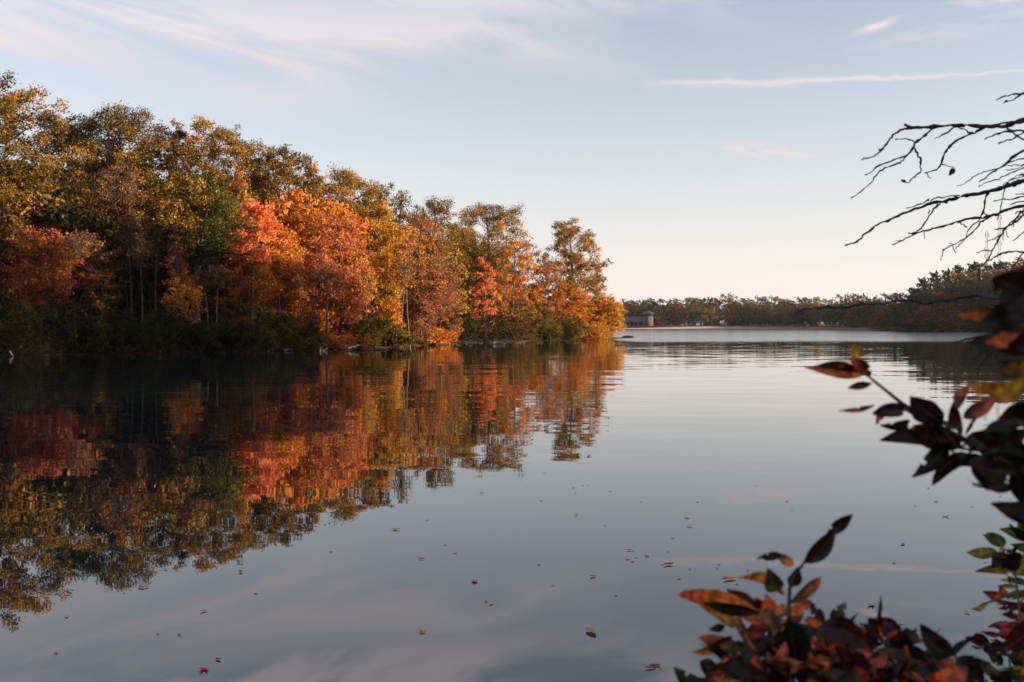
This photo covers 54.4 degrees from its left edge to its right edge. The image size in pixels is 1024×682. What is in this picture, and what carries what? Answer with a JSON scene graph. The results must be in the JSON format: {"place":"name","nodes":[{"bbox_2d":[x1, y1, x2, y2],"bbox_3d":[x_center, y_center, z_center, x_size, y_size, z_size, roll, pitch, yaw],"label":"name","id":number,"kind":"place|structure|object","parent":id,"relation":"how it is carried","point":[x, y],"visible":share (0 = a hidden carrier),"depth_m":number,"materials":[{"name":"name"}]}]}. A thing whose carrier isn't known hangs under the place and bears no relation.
{"place":"outdoors","nodes":[
{"label":"outdoors","id":0,"kind":"place"},
{"bbox_2d":[0,317,991,354],"bbox_3d":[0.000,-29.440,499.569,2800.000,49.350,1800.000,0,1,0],"label":"ground","id":1,"kind":"structure","parent":0,"point":[820,326],"depth_m":108.60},
{"bbox_2d":[0,299,61,354],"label":"shoreline shrub","id":2,"kind":"object","parent":1,"relation":"on","point":[20,337],"visible":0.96,"depth_m":73.17,"materials":[{"name":"green plant"}]},
{"bbox_2d":[0,159,65,327],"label":"woodland tree","id":3,"kind":"object","parent":1,"relation":"on","point":[3,227],"visible":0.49,"depth_m":81.42,"materials":[{"name":"green plant"}]},
{"bbox_2d":[0,68,72,337],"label":"oak tree","id":4,"kind":"object","parent":1,"relation":"on","point":[11,104],"visible":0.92,"depth_m":82.35,"materials":[{"name":"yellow plant"}]},
{"bbox_2d":[0,159,91,336],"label":"woodland tree","id":5,"kind":"object","parent":1,"relation":"on","point":[54,209],"visible":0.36,"depth_m":84.09,"materials":[{"name":"green plant"}]},
{"bbox_2d":[0,225,99,346],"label":"maple tree","id":6,"kind":"object","parent":1,"relation":"on","point":[41,246],"visible":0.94,"depth_m":79.04,"materials":[{"name":"red plant"}]},
{"bbox_2d":[10,186,98,330],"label":"woodland tree","id":7,"kind":"object","parent":1,"relation":"on","point":[34,219],"visible":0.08,"depth_m":87.89,"materials":[{"name":"green plant"}]},
{"bbox_2d":[34,299,105,353],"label":"shoreline shrub","id":8,"kind":"object","parent":1,"relation":"on","point":[72,346],"visible":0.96,"depth_m":75.34,"materials":[{"name":"green plant"}]},
{"bbox_2d":[13,112,130,317],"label":"oak tree","id":9,"kind":"object","parent":1,"relation":"on","point":[61,148],"visible":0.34,"depth_m":96.17,"materials":[{"name":"green plant"}]},
{"bbox_2d":[47,229,101,347],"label":"slender tree","id":10,"kind":"object","parent":1,"relation":"on","point":[79,246],"visible":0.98,"depth_m":79.40,"materials":[{"name":"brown plant"}]},
{"bbox_2d":[61,310,115,352],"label":"shoreline shrub","id":11,"kind":"object","parent":1,"relation":"on","point":[102,327],"visible":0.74,"depth_m":76.70,"materials":[{"name":"green plant"}]},
{"bbox_2d":[59,185,123,312],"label":"maple tree","id":12,"kind":"object","parent":1,"relation":"on","point":[84,201],"visible":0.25,"depth_m":91.83,"materials":[{"name":"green plant"}]},
{"bbox_2d":[73,237,129,349],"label":"maple tree","id":13,"kind":"object","parent":1,"relation":"on","point":[104,280],"visible":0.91,"depth_m":82.30,"materials":[{"name":"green plant"}]},
{"bbox_2d":[69,205,148,331],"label":"woodland tree","id":14,"kind":"object","parent":1,"relation":"on","point":[102,217],"visible":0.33,"depth_m":90.75,"materials":[{"name":"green plant"}]},
{"bbox_2d":[94,152,137,331],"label":"slender tree","id":15,"kind":"object","parent":1,"relation":"on","point":[114,170],"visible":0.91,"depth_m":91.66,"materials":[{"name":"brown plant"}]},
{"bbox_2d":[96,306,150,352],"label":"shoreline shrub","id":16,"kind":"object","parent":1,"relation":"on","point":[124,331],"visible":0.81,"depth_m":77.79,"materials":[{"name":"green plant"}]},
{"bbox_2d":[108,213,139,325],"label":"slender tree","id":17,"kind":"object","parent":1,"relation":"on","point":[127,227],"visible":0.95,"depth_m":86.10,"materials":[{"name":"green plant"}]},
{"bbox_2d":[59,99,190,320],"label":"oak tree","id":18,"kind":"object","parent":1,"relation":"on","point":[128,132],"visible":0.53,"depth_m":97.49,"materials":[{"name":"green plant"}]},
{"bbox_2d":[117,163,145,312],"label":"slender tree","id":19,"kind":"object","parent":1,"relation":"on","point":[130,180],"visible":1,"depth_m":91.21,"materials":[{"name":"green plant"}]},
{"bbox_2d":[124,231,157,348],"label":"slender tree","id":20,"kind":"object","parent":1,"relation":"on","point":[142,250],"visible":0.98,"depth_m":81.90,"materials":[{"name":"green plant"}]},
{"bbox_2d":[115,189,182,299],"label":"maple tree","id":21,"kind":"object","parent":1,"relation":"on","point":[140,213],"visible":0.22,"depth_m":91.46,"materials":[{"name":"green plant"}]},
{"bbox_2d":[128,250,185,336],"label":"woodland tree","id":22,"kind":"object","parent":1,"relation":"on","point":[149,306],"visible":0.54,"depth_m":87.28,"materials":[{"name":"green plant"}]},
{"bbox_2d":[143,214,173,331],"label":"slender tree","id":23,"kind":"object","parent":1,"relation":"on","point":[153,231],"visible":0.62,"depth_m":85.41,"materials":[{"name":"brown plant"}]},
{"bbox_2d":[129,308,198,353],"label":"shoreline shrub","id":24,"kind":"object","parent":1,"relation":"on","point":[153,339],"visible":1,"depth_m":76.92,"materials":[{"name":"green plant"}]},
{"bbox_2d":[148,118,201,200],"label":"oak tree","id":25,"kind":"object","parent":1,"relation":"on","point":[179,134],"visible":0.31,"depth_m":100.85,"materials":[{"name":"green plant"}]},
{"bbox_2d":[160,239,193,347],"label":"slender tree","id":26,"kind":"object","parent":1,"relation":"on","point":[176,255],"visible":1,"depth_m":81.15,"materials":[{"name":"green plant"}]},
{"bbox_2d":[159,267,206,348],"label":"maple tree","id":27,"kind":"object","parent":1,"relation":"on","point":[179,281],"visible":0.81,"depth_m":81.61,"materials":[{"name":"orange plant"}]},
{"bbox_2d":[134,170,243,317],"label":"woodland tree","id":28,"kind":"object","parent":1,"relation":"on","point":[195,172],"visible":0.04,"depth_m":92.38,"materials":[{"name":"green plant"}]},
{"bbox_2d":[152,217,240,326],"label":"woodland tree","id":29,"kind":"object","parent":1,"relation":"on","point":[210,291],"visible":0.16,"depth_m":87.78,"materials":[{"name":"green plant"}]},
{"bbox_2d":[170,318,227,352],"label":"shoreline shrub","id":30,"kind":"object","parent":1,"relation":"on","point":[204,333],"visible":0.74,"depth_m":79.25,"materials":[{"name":"green plant"}]},
{"bbox_2d":[141,168,260,333],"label":"oak tree","id":31,"kind":"object","parent":1,"relation":"on","point":[204,226],"visible":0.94,"depth_m":82.82,"materials":[{"name":"green plant"}]},
{"bbox_2d":[188,266,221,346],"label":"slender tree","id":32,"kind":"object","parent":1,"relation":"on","point":[202,277],"visible":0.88,"depth_m":83.09,"materials":[{"name":"brown plant"}]},
{"bbox_2d":[158,113,260,199],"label":"oak tree","id":33,"kind":"object","parent":1,"relation":"on","point":[214,151],"visible":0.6,"depth_m":99.71,"materials":[{"name":"green plant"}]},
{"bbox_2d":[203,261,234,340],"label":"slender tree","id":34,"kind":"object","parent":1,"relation":"on","point":[220,282],"visible":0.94,"depth_m":83.39,"materials":[{"name":"brown plant"}]},
{"bbox_2d":[191,266,248,343],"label":"maple tree","id":35,"kind":"object","parent":1,"relation":"on","point":[224,311],"visible":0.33,"depth_m":88.48,"materials":[{"name":"orange plant"}]},
{"bbox_2d":[171,170,270,317],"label":"woodland tree","id":36,"kind":"object","parent":1,"relation":"on","point":[244,193],"visible":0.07,"depth_m":97.74,"materials":[{"name":"green plant"}]},
{"bbox_2d":[206,318,263,350],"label":"shoreline shrub","id":37,"kind":"object","parent":1,"relation":"on","point":[237,333],"visible":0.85,"depth_m":81.33,"materials":[{"name":"green plant"}]},
{"bbox_2d":[226,164,251,311],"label":"maple tree","id":38,"kind":"object","parent":1,"relation":"on","point":[242,185],"visible":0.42,"depth_m":97.36,"materials":[{"name":"orange plant"}]},
{"bbox_2d":[205,253,275,346],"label":"maple tree","id":39,"kind":"object","parent":1,"relation":"on","point":[242,287],"visible":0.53,"depth_m":87.87,"materials":[{"name":"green plant"}]},
{"bbox_2d":[225,198,287,348],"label":"maple tree","id":40,"kind":"object","parent":1,"relation":"on","point":[256,250],"visible":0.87,"depth_m":87.06,"materials":[{"name":"orange plant"}]},
{"bbox_2d":[230,137,286,331],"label":"oak tree","id":41,"kind":"object","parent":1,"relation":"on","point":[260,163],"visible":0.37,"depth_m":102.50,"materials":[{"name":"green plant"}]},
{"bbox_2d":[249,264,278,348],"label":"slender tree","id":42,"kind":"object","parent":1,"relation":"on","point":[262,272],"visible":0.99,"depth_m":85.38,"materials":[{"name":"orange plant"}]},
{"bbox_2d":[243,315,295,349],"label":"shoreline shrub","id":43,"kind":"object","parent":1,"relation":"on","point":[268,339],"visible":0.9,"depth_m":84.07,"materials":[{"name":"green plant"}]},
{"bbox_2d":[266,252,290,334],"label":"slender tree","id":44,"kind":"object","parent":1,"relation":"on","point":[277,265],"visible":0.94,"depth_m":87.76,"materials":[{"name":"orange plant"}]},
{"bbox_2d":[249,230,315,335],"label":"maple tree","id":45,"kind":"object","parent":1,"relation":"on","point":[294,252],"visible":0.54,"depth_m":89.31,"materials":[{"name":"orange plant"}]},
{"bbox_2d":[250,311,319,350],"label":"shoreline shrub","id":46,"kind":"object","parent":1,"relation":"on","point":[297,335],"visible":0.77,"depth_m":85.34,"materials":[{"name":"green plant"}]},
{"bbox_2d":[245,143,329,311],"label":"oak tree","id":47,"kind":"object","parent":1,"relation":"on","point":[288,169],"visible":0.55,"depth_m":101.79,"materials":[{"name":"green plant"}]},
{"bbox_2d":[245,187,343,329],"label":"woodland tree","id":48,"kind":"object","parent":1,"relation":"on","point":[299,219],"visible":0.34,"depth_m":94.29,"materials":[{"name":"orange plant"}]},
{"bbox_2d":[283,257,309,334],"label":"slender tree","id":49,"kind":"object","parent":1,"relation":"on","point":[298,278],"visible":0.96,"depth_m":87.94,"materials":[{"name":"orange plant"}]},
{"bbox_2d":[289,320,330,349],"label":"shoreline shrub","id":50,"kind":"object","parent":1,"relation":"on","point":[313,345],"visible":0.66,"depth_m":86.63,"materials":[{"name":"green plant"}]},
{"bbox_2d":[292,236,335,336],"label":"maple tree","id":51,"kind":"object","parent":1,"relation":"on","point":[315,242],"visible":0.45,"depth_m":91.79,"materials":[{"name":"orange plant"}]},
{"bbox_2d":[303,268,340,321],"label":"slender tree","id":52,"kind":"object","parent":1,"relation":"on","point":[316,294],"visible":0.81,"depth_m":89.31,"materials":[{"name":"orange plant"}]},
{"bbox_2d":[305,256,343,349],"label":"slender tree","id":53,"kind":"object","parent":1,"relation":"on","point":[324,273],"visible":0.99,"depth_m":88.92,"materials":[{"name":"orange plant"}]},
{"bbox_2d":[289,200,384,334],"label":"woodland tree","id":54,"kind":"object","parent":1,"relation":"on","point":[342,210],"visible":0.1,"depth_m":101.11,"materials":[{"name":"orange plant"}]},
{"bbox_2d":[300,208,377,327],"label":"maple tree","id":55,"kind":"object","parent":1,"relation":"on","point":[355,258],"visible":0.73,"depth_m":93.94,"materials":[{"name":"orange plant"}]},
{"bbox_2d":[315,331,372,348],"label":"shoreline shrub","id":56,"kind":"object","parent":1,"relation":"on","point":[341,341],"visible":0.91,"depth_m":89.98,"materials":[{"name":"orange plant"}]},
{"bbox_2d":[328,292,366,344],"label":"maple tree","id":57,"kind":"object","parent":1,"relation":"on","point":[350,318],"visible":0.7,"depth_m":93.41,"materials":[{"name":"orange plant"}]},
{"bbox_2d":[303,162,394,291],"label":"oak tree","id":58,"kind":"object","parent":1,"relation":"on","point":[350,183],"visible":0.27,"depth_m":107.28,"materials":[{"name":"green plant"}]},
{"bbox_2d":[330,314,396,348],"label":"shoreline shrub","id":59,"kind":"object","parent":1,"relation":"on","point":[368,328],"visible":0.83,"depth_m":92.98,"materials":[{"name":"green plant"}]},
{"bbox_2d":[355,267,381,346],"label":"slender tree","id":60,"kind":"object","parent":1,"relation":"on","point":[366,275],"visible":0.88,"depth_m":94.81,"materials":[{"name":"orange plant"}]},
{"bbox_2d":[346,280,394,339],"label":"oak tree","id":61,"kind":"object","parent":1,"relation":"on","point":[381,290],"visible":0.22,"depth_m":101.18,"materials":[{"name":"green plant"}]},
{"bbox_2d":[356,180,398,308],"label":"oak tree","id":62,"kind":"object","parent":1,"relation":"on","point":[386,191],"visible":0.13,"depth_m":114.54,"materials":[{"name":"green plant"}]},
{"bbox_2d":[353,199,411,341],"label":"maple tree","id":63,"kind":"object","parent":1,"relation":"on","point":[381,247],"visible":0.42,"depth_m":107.07,"materials":[{"name":"orange plant"}]},
{"bbox_2d":[368,251,403,344],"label":"maple tree","id":64,"kind":"object","parent":1,"relation":"on","point":[387,260],"visible":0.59,"depth_m":102.35,"materials":[{"name":"orange plant"}]},
{"bbox_2d":[371,260,421,335],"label":"woodland tree","id":65,"kind":"object","parent":1,"relation":"on","point":[409,301],"visible":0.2,"depth_m":108.19,"materials":[{"name":"orange plant"}]},
{"bbox_2d":[378,326,421,346],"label":"shoreline shrub","id":66,"kind":"object","parent":1,"relation":"on","point":[401,335],"visible":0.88,"depth_m":98.20,"materials":[{"name":"green plant"}]},
{"bbox_2d":[384,189,418,318],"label":"oak tree","id":67,"kind":"object","parent":1,"relation":"on","point":[401,207],"visible":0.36,"depth_m":117.96,"materials":[{"name":"green plant"}]},
{"bbox_2d":[392,243,418,346],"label":"slender tree","id":68,"kind":"object","parent":1,"relation":"on","point":[405,262],"visible":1,"depth_m":100.62,"materials":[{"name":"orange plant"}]},
{"bbox_2d":[385,233,428,328],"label":"slender tree","id":69,"kind":"object","parent":1,"relation":"on","point":[412,243],"visible":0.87,"depth_m":101.86,"materials":[{"name":"orange plant"}]},
{"bbox_2d":[393,212,451,342],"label":"maple tree","id":70,"kind":"object","parent":1,"relation":"on","point":[421,238],"visible":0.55,"depth_m":111.36,"materials":[{"name":"orange plant"}]},
{"bbox_2d":[403,306,441,344],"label":"maple tree","id":71,"kind":"object","parent":1,"relation":"on","point":[420,323],"visible":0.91,"depth_m":106.40,"materials":[{"name":"orange plant"}]},
{"bbox_2d":[398,195,464,319],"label":"oak tree","id":72,"kind":"object","parent":1,"relation":"on","point":[434,210],"visible":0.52,"depth_m":121.46,"materials":[{"name":"green plant"}]},
{"bbox_2d":[399,269,469,342],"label":"maple tree","id":73,"kind":"object","parent":1,"relation":"on","point":[451,293],"visible":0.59,"depth_m":110.94,"materials":[{"name":"orange plant"}]},
{"bbox_2d":[424,231,457,322],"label":"maple tree","id":74,"kind":"object","parent":1,"relation":"on","point":[441,251],"visible":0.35,"depth_m":119.89,"materials":[{"name":"orange plant"}]},
{"bbox_2d":[423,328,460,344],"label":"shoreline shrub","id":75,"kind":"object","parent":1,"relation":"on","point":[442,337],"visible":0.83,"depth_m":108.10,"materials":[{"name":"orange plant"}]},
{"bbox_2d":[418,238,472,335],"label":"woodland tree","id":76,"kind":"object","parent":1,"relation":"on","point":[460,291],"visible":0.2,"depth_m":123.50,"materials":[{"name":"orange plant"}]},
{"bbox_2d":[426,313,479,342],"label":"shoreline shrub","id":77,"kind":"object","parent":1,"relation":"on","point":[467,325],"visible":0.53,"depth_m":116.64,"materials":[{"name":"green plant"}]},
{"bbox_2d":[436,229,500,339],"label":"oak tree","id":78,"kind":"object","parent":1,"relation":"on","point":[465,241],"visible":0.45,"depth_m":128.17,"materials":[{"name":"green plant"}]},
{"bbox_2d":[468,257,501,340],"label":"maple tree","id":79,"kind":"object","parent":1,"relation":"on","point":[486,283],"visible":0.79,"depth_m":127.41,"materials":[{"name":"orange plant"}]},
{"bbox_2d":[444,200,529,282],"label":"oak tree","id":80,"kind":"object","parent":1,"relation":"on","point":[498,223],"visible":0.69,"depth_m":137.00,"materials":[{"name":"green plant"}]},
{"bbox_2d":[463,314,518,342],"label":"shoreline shrub","id":81,"kind":"object","parent":1,"relation":"on","point":[500,334],"visible":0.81,"depth_m":124.59,"materials":[{"name":"green plant"}]},
{"bbox_2d":[476,275,510,335],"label":"woodland tree","id":82,"kind":"object","parent":1,"relation":"on","point":[500,308],"visible":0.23,"depth_m":134.43,"materials":[{"name":"orange plant"}]},
{"bbox_2d":[492,258,515,331],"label":"slender tree","id":83,"kind":"object","parent":1,"relation":"on","point":[506,277],"visible":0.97,"depth_m":132.24,"materials":[{"name":"orange plant"}]},
{"bbox_2d":[489,239,545,339],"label":"maple tree","id":84,"kind":"object","parent":1,"relation":"on","point":[520,265],"visible":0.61,"depth_m":136.55,"materials":[{"name":"orange plant"}]},
{"bbox_2d":[495,302,557,340],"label":"shoreline shrub","id":85,"kind":"object","parent":1,"relation":"on","point":[525,329],"visible":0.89,"depth_m":132.12,"materials":[{"name":"green plant"}]},
{"bbox_2d":[524,262,567,335],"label":"maple tree","id":86,"kind":"object","parent":1,"relation":"on","point":[545,299],"visible":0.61,"depth_m":141.64,"materials":[{"name":"orange plant"}]},
{"bbox_2d":[536,320,564,340],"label":"shoreline shrub","id":87,"kind":"object","parent":1,"relation":"on","point":[555,332],"visible":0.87,"depth_m":136.51,"materials":[{"name":"green plant"}]},
{"bbox_2d":[549,315,592,339],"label":"shoreline shrub","id":88,"kind":"object","parent":1,"relation":"on","point":[570,333],"visible":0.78,"depth_m":140.47,"materials":[{"name":"green plant"}]},
{"bbox_2d":[534,217,613,338],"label":"oak tree","id":89,"kind":"object","parent":1,"relation":"on","point":[564,240],"visible":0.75,"depth_m":144.86,"materials":[{"name":"green plant"}]},
{"bbox_2d":[545,281,602,338],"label":"maple tree","id":90,"kind":"object","parent":1,"relation":"on","point":[569,312],"visible":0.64,"depth_m":142.27,"materials":[{"name":"orange plant"}]},
{"bbox_2d":[579,268,613,329],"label":"maple tree","id":91,"kind":"object","parent":1,"relation":"on","point":[602,286],"visible":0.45,"depth_m":150.10,"materials":[{"name":"orange plant"}]},
{"bbox_2d":[581,294,627,338],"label":"maple tree","id":92,"kind":"object","parent":1,"relation":"on","point":[604,313],"visible":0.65,"depth_m":149.88,"materials":[{"name":"orange plant"}]},
{"bbox_2d":[622,310,653,325],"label":"boathouse","id":93,"kind":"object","parent":1,"relation":"on","point":[639,321],"visible":0.75,"depth_m":485.59,"materials":[{"name":"grey stone"}]},
{"bbox_2d":[546,299,900,325],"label":"woodland","id":94,"kind":"object","parent":1,"relation":"on","point":[799,306],"visible":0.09,"depth_m":508.35,"materials":[{"name":"green plant"}]},
{"bbox_2d":[674,514,990,681],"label":"foreground shrub","id":95,"kind":"object","parent":1,"relation":"on","point":[843,649],"visible":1,"depth_m":1.30,"materials":[{"name":"red plant"}]},
{"bbox_2d":[889,307,921,330],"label":"distant tree","id":96,"kind":"object","parent":1,"relation":"on","point":[905,316],"visible":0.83,"depth_m":310.77,"materials":[{"name":"green plant"}]},
{"bbox_2d":[794,92,1023,374],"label":"bare tree","id":97,"kind":"object","parent":1,"relation":"on","point":[1008,124],"visible":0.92,"depth_m":4.03,"materials":[{"name":"brown plant"}]},
{"bbox_2d":[805,265,1023,554],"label":"foreground shrub","id":98,"kind":"object","parent":1,"relation":"on","point":[998,444],"visible":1,"depth_m":1.26,"materials":[{"name":"red plant"}]},
{"bbox_2d":[916,277,960,299],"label":"distant tree","id":99,"kind":"object","parent":1,"relation":"on","point":[945,283],"visible":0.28,"depth_m":335.03,"materials":[{"name":"green plant"}]},
{"bbox_2d":[925,291,966,327],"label":"distant tree","id":100,"kind":"object","parent":1,"relation":"on","point":[948,307],"visible":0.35,"depth_m":314.55,"materials":[{"name":"green plant"}]},
{"bbox_2d":[895,262,1023,328],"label":"hillside woodland","id":101,"kind":"object","parent":1,"relation":"on","point":[975,300],"visible":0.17,"depth_m":317.85,"materials":[{"name":"green plant"}]},
{"bbox_2d":[941,269,986,295],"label":"distant tree","id":102,"kind":"object","parent":1,"relation":"on","point":[958,276],"visible":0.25,"depth_m":348.68,"materials":[{"name":"green plant"}]},
{"bbox_2d":[965,522,1023,681],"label":"foreground shrub","id":103,"kind":"object","parent":1,"relation":"on","point":[1011,633],"visible":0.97,"depth_m":1.91,"materials":[{"name":"green plant"}]},
{"bbox_2d":[0,329,1023,681],"bbox_3d":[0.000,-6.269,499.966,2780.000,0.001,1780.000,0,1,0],"label":"water","id":104,"kind":"structure","parent":0,"point":[456,467],"depth_m":12.69,"materials":[{"name":"blue liquid"}]},
{"bbox_2d":[0,0,1023,322],"label":"sky","id":105,"kind":"structure","parent":0,"point":[708,148],"materials":[{"name":"blue"}]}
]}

